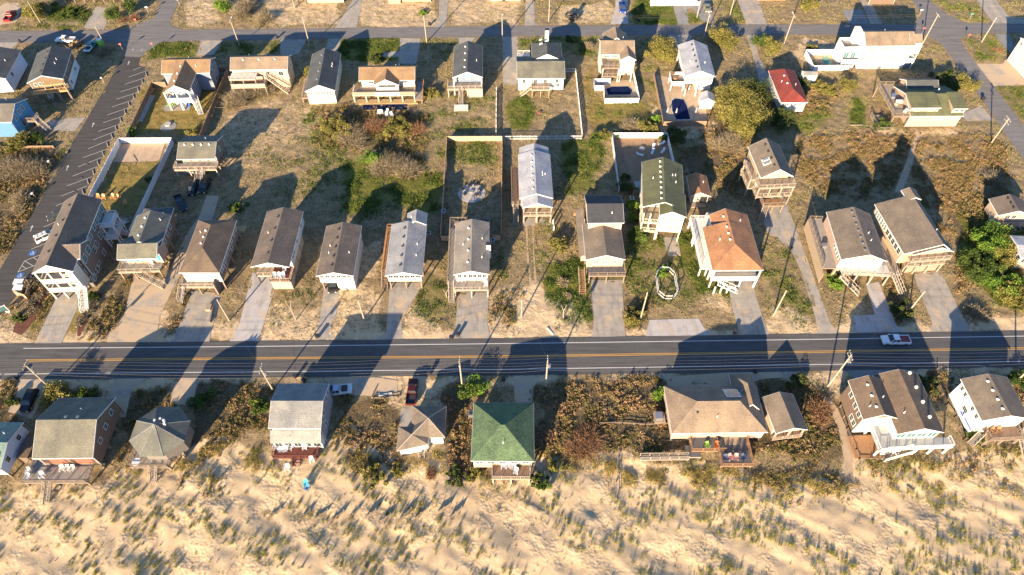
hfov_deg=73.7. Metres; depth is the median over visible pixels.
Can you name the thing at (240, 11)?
tree
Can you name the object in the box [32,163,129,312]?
house
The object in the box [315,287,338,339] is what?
driveway
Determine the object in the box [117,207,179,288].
beach house
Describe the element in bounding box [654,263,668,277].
bush
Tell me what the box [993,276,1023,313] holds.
bush
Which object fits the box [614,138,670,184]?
patio
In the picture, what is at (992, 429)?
deck chair
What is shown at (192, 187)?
parked car
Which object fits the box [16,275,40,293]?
bush
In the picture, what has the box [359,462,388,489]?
bush
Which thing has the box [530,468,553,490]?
bush
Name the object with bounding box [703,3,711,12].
parked car
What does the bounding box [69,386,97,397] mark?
bush
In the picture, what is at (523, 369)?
white edge line
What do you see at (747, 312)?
driveway
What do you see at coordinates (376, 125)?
bush
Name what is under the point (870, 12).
driveway
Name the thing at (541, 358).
overhead wire
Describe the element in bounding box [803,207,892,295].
beach house
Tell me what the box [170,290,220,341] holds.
driveway
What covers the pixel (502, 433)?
beach house
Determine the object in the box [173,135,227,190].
beach house
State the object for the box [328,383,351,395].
pickup truck
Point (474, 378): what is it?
bush
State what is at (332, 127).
bush
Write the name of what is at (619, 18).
driveway
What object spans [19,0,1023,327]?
ground cover
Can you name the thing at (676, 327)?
driveway
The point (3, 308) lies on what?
entrance sign
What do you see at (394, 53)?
driveway
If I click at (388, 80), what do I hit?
beach house
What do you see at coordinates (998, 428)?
deck chair
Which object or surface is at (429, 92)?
bush
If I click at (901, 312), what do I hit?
bush
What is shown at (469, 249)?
beach house
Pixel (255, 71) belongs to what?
beach house
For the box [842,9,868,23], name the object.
driveway
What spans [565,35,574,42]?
bush
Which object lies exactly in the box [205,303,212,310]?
crate
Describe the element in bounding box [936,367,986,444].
post fence
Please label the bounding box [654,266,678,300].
rail ring
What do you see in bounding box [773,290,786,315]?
utility pole
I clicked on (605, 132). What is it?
bush
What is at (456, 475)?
bush
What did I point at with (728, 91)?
tree
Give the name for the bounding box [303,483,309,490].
beach chair
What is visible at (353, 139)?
bush
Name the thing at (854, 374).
driveway
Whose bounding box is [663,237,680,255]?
driveway
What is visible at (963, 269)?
bush
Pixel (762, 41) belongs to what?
tree
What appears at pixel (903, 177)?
path
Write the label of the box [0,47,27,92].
beach house
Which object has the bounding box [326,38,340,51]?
driveway
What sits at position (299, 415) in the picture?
beach house
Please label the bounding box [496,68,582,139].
picket fence
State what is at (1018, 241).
beach cottage
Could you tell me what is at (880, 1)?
beach house
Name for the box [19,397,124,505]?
beach house
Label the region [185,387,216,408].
bush
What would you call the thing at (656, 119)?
bush
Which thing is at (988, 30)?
utility pole
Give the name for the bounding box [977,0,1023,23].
driveway
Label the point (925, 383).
bush
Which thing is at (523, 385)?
driveway
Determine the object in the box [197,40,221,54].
driveway
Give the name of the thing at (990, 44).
weeds
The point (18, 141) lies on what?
bush
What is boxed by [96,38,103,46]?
portable toilet
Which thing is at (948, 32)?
back road
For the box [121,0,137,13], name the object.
tree
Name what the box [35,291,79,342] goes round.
driveway
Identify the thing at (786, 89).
beach cottage
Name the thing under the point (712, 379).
driveway
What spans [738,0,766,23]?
driveway
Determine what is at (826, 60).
swimming pool
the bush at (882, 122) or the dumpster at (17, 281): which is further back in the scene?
the bush at (882, 122)
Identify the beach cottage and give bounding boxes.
[396,406,446,458]
[767,69,807,111]
[983,194,1023,233]
[1009,235,1023,268]
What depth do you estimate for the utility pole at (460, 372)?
128.88 m
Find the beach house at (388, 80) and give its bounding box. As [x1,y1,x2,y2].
[352,64,423,104]
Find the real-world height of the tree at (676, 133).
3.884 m
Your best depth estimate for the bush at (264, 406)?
129.89 m
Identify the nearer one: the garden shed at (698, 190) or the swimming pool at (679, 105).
the garden shed at (698, 190)
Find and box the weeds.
[0,0,1023,574]
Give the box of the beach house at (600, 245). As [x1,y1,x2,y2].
[573,195,625,294]
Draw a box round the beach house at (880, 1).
[866,0,894,3]
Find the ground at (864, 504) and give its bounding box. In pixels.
[0,0,1023,574]
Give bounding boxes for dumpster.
[12,285,25,292]
[13,279,24,284]
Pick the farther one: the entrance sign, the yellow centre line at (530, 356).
the entrance sign
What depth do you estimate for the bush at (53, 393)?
130.33 m
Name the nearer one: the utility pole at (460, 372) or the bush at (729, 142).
the utility pole at (460, 372)
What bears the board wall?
on the ground at (864, 504)
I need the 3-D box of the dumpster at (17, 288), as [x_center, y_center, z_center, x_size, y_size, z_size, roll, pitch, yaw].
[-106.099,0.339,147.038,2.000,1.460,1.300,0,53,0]
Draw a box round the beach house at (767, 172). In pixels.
[738,138,795,222]
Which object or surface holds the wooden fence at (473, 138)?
on the ground at (864, 504)
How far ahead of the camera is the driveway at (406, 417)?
129.60 m
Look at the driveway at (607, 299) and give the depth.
144.94 m
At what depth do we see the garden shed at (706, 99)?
184.06 m
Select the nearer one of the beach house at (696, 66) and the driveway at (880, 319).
the driveway at (880, 319)
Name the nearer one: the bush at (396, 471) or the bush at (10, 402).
the bush at (396, 471)
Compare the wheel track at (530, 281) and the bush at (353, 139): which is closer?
the wheel track at (530, 281)
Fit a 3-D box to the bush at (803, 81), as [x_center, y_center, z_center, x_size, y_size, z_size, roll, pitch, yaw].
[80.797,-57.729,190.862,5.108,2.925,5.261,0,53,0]
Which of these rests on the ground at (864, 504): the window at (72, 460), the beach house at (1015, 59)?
the beach house at (1015, 59)
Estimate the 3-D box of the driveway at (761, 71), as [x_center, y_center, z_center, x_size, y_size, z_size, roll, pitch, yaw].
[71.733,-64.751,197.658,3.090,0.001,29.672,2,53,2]
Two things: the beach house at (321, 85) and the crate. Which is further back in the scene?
the beach house at (321, 85)
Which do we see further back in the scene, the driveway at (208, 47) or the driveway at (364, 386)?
the driveway at (208, 47)
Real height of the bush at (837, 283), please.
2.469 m
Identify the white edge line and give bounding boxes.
[23,336,1019,348]
[25,361,1023,373]
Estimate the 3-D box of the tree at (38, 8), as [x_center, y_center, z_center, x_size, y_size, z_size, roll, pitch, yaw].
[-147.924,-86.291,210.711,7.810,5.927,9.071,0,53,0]
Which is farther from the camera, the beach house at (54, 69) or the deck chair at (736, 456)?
the beach house at (54, 69)
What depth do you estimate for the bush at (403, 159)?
171.30 m
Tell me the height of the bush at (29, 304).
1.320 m
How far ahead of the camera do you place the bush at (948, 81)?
190.08 m
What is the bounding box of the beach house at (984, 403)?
[949,374,1023,457]
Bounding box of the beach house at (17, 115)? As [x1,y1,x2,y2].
[0,98,51,136]
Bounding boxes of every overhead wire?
[5,356,992,369]
[18,352,1003,365]
[27,361,1012,375]
[28,364,1011,378]
[37,358,1023,372]
[49,14,1019,19]
[50,15,1023,21]
[51,349,1011,363]
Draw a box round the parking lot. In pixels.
[0,56,149,313]
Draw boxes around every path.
[138,95,154,121]
[802,370,854,483]
[895,133,921,192]
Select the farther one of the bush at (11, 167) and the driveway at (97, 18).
the driveway at (97, 18)
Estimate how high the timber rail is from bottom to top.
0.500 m
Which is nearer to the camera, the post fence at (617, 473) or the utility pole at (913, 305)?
the post fence at (617, 473)
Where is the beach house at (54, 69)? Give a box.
[27,46,79,103]
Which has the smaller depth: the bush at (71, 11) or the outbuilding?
the outbuilding
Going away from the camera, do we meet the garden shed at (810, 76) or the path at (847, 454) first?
the path at (847, 454)
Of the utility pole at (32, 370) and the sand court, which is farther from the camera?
the sand court
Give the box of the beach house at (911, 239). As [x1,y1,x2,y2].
[871,187,953,296]
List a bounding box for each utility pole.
[23,360,48,385]
[216,299,229,320]
[229,16,239,44]
[259,363,273,390]
[302,16,309,44]
[459,356,462,387]
[545,355,550,387]
[640,292,647,318]
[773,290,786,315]
[784,12,794,43]
[827,350,852,386]
[911,291,925,308]
[923,13,939,42]
[981,17,996,41]
[990,116,1010,143]
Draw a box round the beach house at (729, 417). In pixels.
[639,373,767,468]
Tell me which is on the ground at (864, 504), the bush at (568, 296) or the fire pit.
the bush at (568, 296)
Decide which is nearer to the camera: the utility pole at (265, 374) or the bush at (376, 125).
the utility pole at (265, 374)
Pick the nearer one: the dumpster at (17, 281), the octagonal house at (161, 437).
the octagonal house at (161, 437)
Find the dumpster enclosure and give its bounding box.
[13,280,30,298]
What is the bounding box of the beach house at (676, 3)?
[650,0,699,5]
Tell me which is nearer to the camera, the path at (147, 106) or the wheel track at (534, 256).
the wheel track at (534, 256)
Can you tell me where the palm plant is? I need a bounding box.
[125,125,134,135]
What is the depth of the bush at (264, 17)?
210.21 m
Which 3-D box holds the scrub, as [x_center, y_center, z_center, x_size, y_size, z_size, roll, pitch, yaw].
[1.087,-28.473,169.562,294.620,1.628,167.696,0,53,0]
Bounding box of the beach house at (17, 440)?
[0,422,33,476]
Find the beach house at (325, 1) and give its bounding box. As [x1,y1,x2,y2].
[298,0,343,3]
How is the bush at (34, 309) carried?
on the mulch bed at (20, 328)
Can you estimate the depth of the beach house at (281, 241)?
147.88 m
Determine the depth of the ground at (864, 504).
142.78 m
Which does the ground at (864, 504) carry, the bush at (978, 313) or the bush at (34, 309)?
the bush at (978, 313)
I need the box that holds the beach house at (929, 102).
[870,79,967,131]
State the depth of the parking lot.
171.70 m
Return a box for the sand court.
[113,143,164,161]
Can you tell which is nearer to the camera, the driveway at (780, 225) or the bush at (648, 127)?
the driveway at (780, 225)
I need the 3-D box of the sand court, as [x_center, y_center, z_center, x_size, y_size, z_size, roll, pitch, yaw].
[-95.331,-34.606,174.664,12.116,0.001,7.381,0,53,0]
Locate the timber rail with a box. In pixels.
[209,305,213,322]
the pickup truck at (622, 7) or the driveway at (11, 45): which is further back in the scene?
the pickup truck at (622, 7)
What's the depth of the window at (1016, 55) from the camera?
195.01 m
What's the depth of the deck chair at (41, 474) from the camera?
120.33 m
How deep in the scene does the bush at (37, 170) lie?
168.57 m
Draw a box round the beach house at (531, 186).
[511,143,553,230]
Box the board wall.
[21,145,54,147]
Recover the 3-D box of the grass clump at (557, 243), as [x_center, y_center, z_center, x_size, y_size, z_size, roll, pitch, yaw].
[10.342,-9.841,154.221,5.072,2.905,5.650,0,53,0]
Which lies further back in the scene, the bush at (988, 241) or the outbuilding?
the bush at (988, 241)
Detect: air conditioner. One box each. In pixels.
[426,231,431,236]
[468,411,472,418]
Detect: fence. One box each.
[88,137,173,235]
[124,81,166,142]
[199,67,228,135]
[296,508,310,522]
[440,136,502,240]
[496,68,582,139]
[593,73,639,103]
[599,422,667,424]
[611,132,674,192]
[616,446,618,499]
[653,74,712,126]
[804,49,853,70]
[839,405,882,459]
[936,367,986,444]
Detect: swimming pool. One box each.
[361,104,409,110]
[605,86,633,94]
[671,98,690,120]
[822,57,832,64]
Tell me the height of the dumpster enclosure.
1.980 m
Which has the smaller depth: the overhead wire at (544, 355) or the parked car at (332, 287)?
the overhead wire at (544, 355)
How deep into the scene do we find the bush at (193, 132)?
177.72 m
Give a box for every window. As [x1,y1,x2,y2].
[4,455,10,462]
[15,433,21,441]
[41,459,54,462]
[68,459,82,462]
[81,253,87,263]
[85,245,90,254]
[378,85,395,87]
[842,52,849,57]
[849,52,856,57]
[894,433,907,437]
[905,433,917,437]
[915,432,928,436]
[925,432,938,436]
[962,404,967,413]
[1012,49,1021,61]
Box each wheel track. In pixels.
[526,225,531,283]
[532,225,536,282]
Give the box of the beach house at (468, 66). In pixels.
[447,41,482,111]
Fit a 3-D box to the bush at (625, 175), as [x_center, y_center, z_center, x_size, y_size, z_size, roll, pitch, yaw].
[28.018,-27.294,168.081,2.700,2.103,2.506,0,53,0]
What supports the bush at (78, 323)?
on the mulch bed at (80, 329)
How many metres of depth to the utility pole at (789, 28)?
199.77 m
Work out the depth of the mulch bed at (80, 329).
142.57 m
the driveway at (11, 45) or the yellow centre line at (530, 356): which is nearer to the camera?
the yellow centre line at (530, 356)
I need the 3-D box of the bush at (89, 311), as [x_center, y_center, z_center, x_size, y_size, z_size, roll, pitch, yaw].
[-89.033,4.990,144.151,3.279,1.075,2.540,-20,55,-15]
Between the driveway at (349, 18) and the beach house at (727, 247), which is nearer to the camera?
the beach house at (727, 247)
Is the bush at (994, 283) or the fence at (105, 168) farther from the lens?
the fence at (105, 168)
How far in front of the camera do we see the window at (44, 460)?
120.60 m
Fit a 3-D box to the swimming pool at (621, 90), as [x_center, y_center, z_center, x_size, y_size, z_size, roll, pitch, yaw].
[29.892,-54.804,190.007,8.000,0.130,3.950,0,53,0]
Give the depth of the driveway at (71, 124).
181.31 m
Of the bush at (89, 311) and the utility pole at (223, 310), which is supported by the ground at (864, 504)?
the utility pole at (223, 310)
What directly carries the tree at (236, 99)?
on the ground at (864, 504)
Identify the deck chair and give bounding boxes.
[23,472,31,479]
[24,467,31,473]
[38,471,45,478]
[58,464,65,471]
[63,464,69,471]
[68,464,75,471]
[284,463,289,470]
[308,456,314,462]
[513,467,518,474]
[733,453,738,459]
[989,426,996,433]
[996,426,1001,433]
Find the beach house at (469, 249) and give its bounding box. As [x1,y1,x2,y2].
[447,217,490,302]
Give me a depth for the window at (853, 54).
194.65 m
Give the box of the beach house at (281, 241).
[251,207,306,288]
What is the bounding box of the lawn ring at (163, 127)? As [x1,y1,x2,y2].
[160,121,176,131]
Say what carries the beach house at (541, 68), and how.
on the ground at (864, 504)
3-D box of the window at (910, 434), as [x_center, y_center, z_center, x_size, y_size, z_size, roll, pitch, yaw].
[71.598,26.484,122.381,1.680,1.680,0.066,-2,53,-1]
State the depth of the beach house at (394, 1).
217.18 m
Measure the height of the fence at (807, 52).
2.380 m
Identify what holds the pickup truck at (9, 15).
on the driveway at (4, 8)
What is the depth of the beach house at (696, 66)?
189.13 m
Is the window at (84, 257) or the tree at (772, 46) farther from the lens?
the tree at (772, 46)
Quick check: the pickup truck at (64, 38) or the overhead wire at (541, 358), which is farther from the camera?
the pickup truck at (64, 38)
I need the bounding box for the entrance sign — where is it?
[0,305,9,311]
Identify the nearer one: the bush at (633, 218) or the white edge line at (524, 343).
the white edge line at (524, 343)
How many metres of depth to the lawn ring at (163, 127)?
180.49 m
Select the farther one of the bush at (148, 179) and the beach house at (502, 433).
the bush at (148, 179)
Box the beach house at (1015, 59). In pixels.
[1007,37,1023,77]
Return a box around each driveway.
[0,3,20,24]
[0,42,18,48]
[8,379,53,417]
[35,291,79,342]
[38,117,84,130]
[84,7,106,29]
[102,378,144,416]
[107,196,218,341]
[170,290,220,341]
[170,378,198,404]
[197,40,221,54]
[230,273,273,340]
[280,39,306,54]
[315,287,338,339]
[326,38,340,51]
[329,377,396,395]
[335,0,361,27]
[376,282,420,339]
[382,51,400,56]
[399,38,420,63]
[399,407,411,425]
[434,0,447,26]
[454,292,490,338]
[458,37,474,43]
[503,36,517,84]
[513,376,532,401]
[525,0,538,25]
[591,280,624,336]
[611,0,627,23]
[646,319,709,335]
[660,371,799,385]
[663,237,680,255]
[668,35,691,52]
[673,0,712,23]
[729,281,768,334]
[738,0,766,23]
[746,35,767,91]
[758,197,837,333]
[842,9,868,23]
[845,370,891,378]
[853,282,905,332]
[861,0,882,23]
[914,272,970,331]
[960,105,993,120]
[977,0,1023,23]
[977,59,1023,85]
[995,34,1014,52]
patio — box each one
[164,104,191,110]
[458,184,485,202]
[604,80,636,96]
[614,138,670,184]
[656,75,707,119]
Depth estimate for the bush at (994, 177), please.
167.44 m
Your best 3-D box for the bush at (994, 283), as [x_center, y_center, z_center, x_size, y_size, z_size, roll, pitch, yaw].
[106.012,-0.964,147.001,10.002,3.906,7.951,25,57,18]
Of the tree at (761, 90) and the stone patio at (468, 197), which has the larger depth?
the tree at (761, 90)
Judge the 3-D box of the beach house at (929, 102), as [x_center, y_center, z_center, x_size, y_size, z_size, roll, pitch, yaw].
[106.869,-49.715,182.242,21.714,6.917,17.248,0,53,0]
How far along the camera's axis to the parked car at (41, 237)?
155.39 m
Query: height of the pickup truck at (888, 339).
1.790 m
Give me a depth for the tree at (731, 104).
178.15 m
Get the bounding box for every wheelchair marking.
[15,273,23,277]
[28,250,36,255]
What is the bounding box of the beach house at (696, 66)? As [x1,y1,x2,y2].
[668,40,714,95]
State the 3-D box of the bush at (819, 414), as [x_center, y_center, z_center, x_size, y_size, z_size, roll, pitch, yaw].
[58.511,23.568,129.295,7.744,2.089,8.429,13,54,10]
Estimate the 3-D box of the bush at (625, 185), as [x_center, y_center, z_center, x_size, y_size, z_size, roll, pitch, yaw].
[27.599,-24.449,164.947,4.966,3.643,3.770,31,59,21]
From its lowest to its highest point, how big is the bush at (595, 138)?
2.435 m
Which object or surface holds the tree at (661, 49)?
on the ground at (864, 504)
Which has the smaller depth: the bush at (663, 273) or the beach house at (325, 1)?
the bush at (663, 273)
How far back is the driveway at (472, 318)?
143.68 m
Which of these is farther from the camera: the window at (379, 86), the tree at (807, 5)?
the tree at (807, 5)
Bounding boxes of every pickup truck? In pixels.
[3,10,16,21]
[55,35,75,42]
[173,193,187,211]
[405,378,418,405]
[619,1,625,12]
[880,334,911,345]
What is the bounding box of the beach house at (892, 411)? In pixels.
[839,369,954,461]
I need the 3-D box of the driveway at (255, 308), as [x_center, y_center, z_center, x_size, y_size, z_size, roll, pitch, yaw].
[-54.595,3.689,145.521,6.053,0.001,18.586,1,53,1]
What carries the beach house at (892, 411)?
on the ground at (864, 504)
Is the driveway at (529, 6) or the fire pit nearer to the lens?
the fire pit
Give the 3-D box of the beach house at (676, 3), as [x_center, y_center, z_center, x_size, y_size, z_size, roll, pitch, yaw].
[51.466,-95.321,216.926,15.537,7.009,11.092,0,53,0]
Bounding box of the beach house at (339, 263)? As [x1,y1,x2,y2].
[316,222,363,289]
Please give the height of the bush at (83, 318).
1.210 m
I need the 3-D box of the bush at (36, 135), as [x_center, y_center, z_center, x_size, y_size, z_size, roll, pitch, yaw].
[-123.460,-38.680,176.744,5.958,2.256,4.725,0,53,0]
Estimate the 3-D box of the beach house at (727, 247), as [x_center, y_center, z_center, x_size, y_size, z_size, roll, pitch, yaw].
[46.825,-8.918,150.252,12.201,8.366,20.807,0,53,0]
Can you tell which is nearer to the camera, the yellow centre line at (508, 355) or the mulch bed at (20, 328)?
the yellow centre line at (508, 355)
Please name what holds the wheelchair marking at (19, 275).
on the parking lot
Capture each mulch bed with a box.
[13,290,49,334]
[77,293,102,335]
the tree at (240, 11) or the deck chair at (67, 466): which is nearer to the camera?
the deck chair at (67, 466)
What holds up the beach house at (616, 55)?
on the ground at (864, 504)
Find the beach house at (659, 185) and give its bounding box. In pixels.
[634,157,686,240]
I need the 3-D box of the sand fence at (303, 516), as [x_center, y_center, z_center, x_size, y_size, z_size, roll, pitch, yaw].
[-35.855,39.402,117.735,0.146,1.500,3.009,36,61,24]
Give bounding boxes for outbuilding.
[761,392,807,440]
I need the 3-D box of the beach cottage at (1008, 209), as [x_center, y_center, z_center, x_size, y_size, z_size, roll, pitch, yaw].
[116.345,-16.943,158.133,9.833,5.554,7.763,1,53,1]
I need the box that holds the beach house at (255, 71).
[228,55,294,95]
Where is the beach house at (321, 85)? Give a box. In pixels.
[301,48,341,103]
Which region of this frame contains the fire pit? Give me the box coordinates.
[164,121,170,126]
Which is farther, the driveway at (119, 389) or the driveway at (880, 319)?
the driveway at (880, 319)
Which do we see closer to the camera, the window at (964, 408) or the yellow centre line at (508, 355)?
the window at (964, 408)
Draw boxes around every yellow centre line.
[30,347,1023,359]
[70,349,1012,360]
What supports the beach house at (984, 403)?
on the ground at (864, 504)
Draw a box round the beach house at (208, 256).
[176,220,245,302]
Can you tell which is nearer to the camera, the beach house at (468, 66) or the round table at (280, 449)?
the round table at (280, 449)
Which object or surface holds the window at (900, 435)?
in the beach house at (892, 411)
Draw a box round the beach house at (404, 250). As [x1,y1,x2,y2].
[381,209,426,289]
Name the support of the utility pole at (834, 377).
on the ground at (864, 504)
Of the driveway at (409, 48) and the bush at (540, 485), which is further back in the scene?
the driveway at (409, 48)
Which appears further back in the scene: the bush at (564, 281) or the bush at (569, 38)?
the bush at (569, 38)
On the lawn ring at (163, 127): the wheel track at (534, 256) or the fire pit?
the fire pit
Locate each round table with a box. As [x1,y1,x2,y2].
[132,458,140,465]
[277,446,283,451]
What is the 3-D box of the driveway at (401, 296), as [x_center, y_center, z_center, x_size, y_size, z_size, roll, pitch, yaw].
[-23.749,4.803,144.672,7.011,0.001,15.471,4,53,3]
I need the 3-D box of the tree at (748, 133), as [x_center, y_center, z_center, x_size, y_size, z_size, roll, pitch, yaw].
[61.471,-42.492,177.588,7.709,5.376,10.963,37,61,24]
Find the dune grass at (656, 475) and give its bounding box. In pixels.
[0,399,1023,574]
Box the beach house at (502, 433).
[471,403,533,483]
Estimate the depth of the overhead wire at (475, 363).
125.56 m
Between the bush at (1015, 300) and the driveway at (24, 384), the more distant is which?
the bush at (1015, 300)
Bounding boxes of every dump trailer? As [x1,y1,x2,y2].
[65,39,83,49]
[565,11,580,20]
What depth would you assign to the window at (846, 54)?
194.65 m
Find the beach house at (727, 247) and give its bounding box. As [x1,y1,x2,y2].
[687,208,762,293]
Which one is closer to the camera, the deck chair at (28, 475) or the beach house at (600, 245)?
the deck chair at (28, 475)
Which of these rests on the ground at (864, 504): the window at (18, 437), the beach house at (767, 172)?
the beach house at (767, 172)
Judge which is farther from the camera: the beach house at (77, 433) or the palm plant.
the palm plant
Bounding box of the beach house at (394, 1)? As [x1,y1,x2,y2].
[388,0,430,3]
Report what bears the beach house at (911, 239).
on the ground at (864, 504)
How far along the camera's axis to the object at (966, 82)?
189.16 m
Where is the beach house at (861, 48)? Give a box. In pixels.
[832,26,922,68]
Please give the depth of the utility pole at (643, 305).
139.47 m
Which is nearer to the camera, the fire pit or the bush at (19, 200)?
the bush at (19, 200)
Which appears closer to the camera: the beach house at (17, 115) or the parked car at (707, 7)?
the beach house at (17, 115)
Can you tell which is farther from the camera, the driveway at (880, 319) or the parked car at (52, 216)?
the parked car at (52, 216)
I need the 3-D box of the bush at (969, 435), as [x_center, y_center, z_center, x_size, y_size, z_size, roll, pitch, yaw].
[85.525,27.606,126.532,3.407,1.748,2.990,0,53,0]
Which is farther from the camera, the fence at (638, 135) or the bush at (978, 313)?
the fence at (638, 135)
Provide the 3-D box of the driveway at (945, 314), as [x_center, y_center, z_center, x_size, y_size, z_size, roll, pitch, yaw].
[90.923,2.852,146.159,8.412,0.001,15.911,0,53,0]
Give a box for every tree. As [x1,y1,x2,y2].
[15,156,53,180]
[21,0,50,18]
[101,1,122,20]
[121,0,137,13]
[216,88,257,110]
[228,0,259,22]
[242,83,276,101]
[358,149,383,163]
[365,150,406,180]
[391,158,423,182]
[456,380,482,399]
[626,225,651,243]
[642,33,677,64]
[666,125,686,143]
[705,21,739,51]
[712,77,756,109]
[713,86,774,132]
[729,109,765,142]
[744,77,773,107]
[749,33,771,46]
[763,106,797,132]
[764,36,783,55]
[800,0,820,12]
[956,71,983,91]
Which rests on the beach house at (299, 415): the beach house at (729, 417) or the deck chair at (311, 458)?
the deck chair at (311, 458)
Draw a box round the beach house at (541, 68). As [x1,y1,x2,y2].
[516,28,564,97]
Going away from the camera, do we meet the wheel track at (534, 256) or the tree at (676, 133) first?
the wheel track at (534, 256)
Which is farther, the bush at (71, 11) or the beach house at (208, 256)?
the bush at (71, 11)
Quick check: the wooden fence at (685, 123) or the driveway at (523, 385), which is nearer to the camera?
the driveway at (523, 385)
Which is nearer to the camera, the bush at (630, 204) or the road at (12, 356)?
the road at (12, 356)
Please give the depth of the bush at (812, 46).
201.24 m
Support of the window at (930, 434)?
in the beach house at (892, 411)
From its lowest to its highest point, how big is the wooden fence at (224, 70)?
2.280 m
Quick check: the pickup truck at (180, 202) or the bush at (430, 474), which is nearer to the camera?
the bush at (430, 474)
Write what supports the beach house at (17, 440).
on the ground at (864, 504)
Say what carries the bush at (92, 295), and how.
on the mulch bed at (80, 329)
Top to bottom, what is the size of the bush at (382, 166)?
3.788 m
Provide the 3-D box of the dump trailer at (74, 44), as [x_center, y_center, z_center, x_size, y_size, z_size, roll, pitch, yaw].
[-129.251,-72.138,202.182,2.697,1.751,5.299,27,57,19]
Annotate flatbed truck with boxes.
[82,40,96,52]
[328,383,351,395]
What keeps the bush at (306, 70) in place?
on the ground at (864, 504)
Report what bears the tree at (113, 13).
on the ground at (864, 504)
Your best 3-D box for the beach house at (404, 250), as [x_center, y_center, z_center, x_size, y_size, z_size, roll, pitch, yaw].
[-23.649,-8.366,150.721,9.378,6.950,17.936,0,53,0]
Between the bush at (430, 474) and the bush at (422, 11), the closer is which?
the bush at (430, 474)
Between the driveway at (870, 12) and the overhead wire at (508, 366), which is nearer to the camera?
the overhead wire at (508, 366)
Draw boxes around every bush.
[0,153,39,185]
[3,130,34,152]
[3,188,33,214]
[4,394,20,405]
[11,312,26,322]
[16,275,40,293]
[22,311,32,318]
[24,299,34,310]
[26,131,43,144]
[27,306,38,315]
[31,290,45,302]
[36,379,74,414]
[60,6,84,19]
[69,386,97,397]
[73,319,83,329]
[75,313,87,320]
[82,306,95,315]
[88,291,99,301]
[89,298,101,308]
[94,43,114,56]
[115,12,142,23]
[144,176,151,182]
[184,129,198,135]
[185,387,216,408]
[213,0,231,11]
[230,202,248,212]
[248,396,269,414]
[252,10,274,24]
[302,66,308,75]
[319,113,351,139]
[334,118,370,151]
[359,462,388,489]
[363,115,388,133]
[369,55,381,64]
[383,115,411,137]
[391,150,413,172]
[391,461,404,477]
[400,118,427,136]
[418,9,428,16]
[421,87,439,98]
[424,466,436,482]
[445,462,469,486]
[465,374,491,395]
[466,466,483,482]
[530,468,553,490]
[547,457,566,472]
[557,276,568,287]
[558,418,610,467]
[564,292,571,299]
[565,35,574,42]
[588,130,606,146]
[597,128,613,139]
[615,178,634,193]
[616,116,641,132]
[620,172,630,180]
[624,306,644,328]
[625,199,639,214]
[628,212,638,222]
[637,118,659,135]
[650,114,660,123]
[650,385,667,401]
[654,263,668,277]
[658,131,669,139]
[708,126,748,154]
[785,372,807,389]
[797,75,811,86]
[802,395,838,430]
[805,43,817,48]
[810,79,836,95]
[826,272,843,289]
[838,75,858,92]
[846,67,856,72]
[873,117,892,130]
[888,297,914,319]
[918,374,939,395]
[928,68,960,90]
[955,248,1007,284]
[958,254,979,272]
[963,303,996,327]
[965,431,984,443]
[969,220,1013,260]
[979,269,1023,298]
[983,168,1013,189]
[989,233,1018,269]
[992,46,1002,51]
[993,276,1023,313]
[1007,369,1023,389]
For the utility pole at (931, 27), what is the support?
on the ground at (864, 504)
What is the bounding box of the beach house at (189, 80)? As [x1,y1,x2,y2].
[161,57,220,114]
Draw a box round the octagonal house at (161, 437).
[127,406,194,481]
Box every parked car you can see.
[18,388,39,411]
[33,229,51,243]
[46,208,60,221]
[186,179,199,195]
[197,177,211,193]
[327,283,337,293]
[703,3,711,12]
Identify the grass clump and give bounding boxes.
[547,235,568,254]
[583,41,593,48]
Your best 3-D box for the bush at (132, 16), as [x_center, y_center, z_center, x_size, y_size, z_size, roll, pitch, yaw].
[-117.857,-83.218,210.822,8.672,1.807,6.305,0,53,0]
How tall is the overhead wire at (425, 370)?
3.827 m
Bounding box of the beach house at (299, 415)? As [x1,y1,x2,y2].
[268,383,332,466]
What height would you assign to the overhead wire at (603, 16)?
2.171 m
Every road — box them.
[0,0,1023,158]
[0,331,1023,378]
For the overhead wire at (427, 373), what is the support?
attached to the utility pole at (834, 377)
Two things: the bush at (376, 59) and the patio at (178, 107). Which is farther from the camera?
the bush at (376, 59)
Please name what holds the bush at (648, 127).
on the ground at (864, 504)
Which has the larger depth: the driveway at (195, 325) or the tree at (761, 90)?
the tree at (761, 90)
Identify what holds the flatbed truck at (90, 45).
on the ground at (864, 504)
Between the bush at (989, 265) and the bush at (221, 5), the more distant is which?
the bush at (221, 5)
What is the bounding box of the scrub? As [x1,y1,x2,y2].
[0,2,1023,506]
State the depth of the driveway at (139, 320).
146.13 m
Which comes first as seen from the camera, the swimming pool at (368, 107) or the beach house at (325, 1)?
the swimming pool at (368, 107)
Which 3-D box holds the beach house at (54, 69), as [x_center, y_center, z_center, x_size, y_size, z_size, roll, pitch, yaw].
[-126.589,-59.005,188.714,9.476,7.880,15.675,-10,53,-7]
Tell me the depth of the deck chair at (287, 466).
122.87 m
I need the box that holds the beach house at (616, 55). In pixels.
[598,26,635,81]
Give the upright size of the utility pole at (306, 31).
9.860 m
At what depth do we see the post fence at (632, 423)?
128.28 m
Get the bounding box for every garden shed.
[686,172,710,207]
[698,90,714,108]
[800,70,817,82]
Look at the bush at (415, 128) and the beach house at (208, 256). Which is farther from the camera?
the bush at (415, 128)
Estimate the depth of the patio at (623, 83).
191.46 m

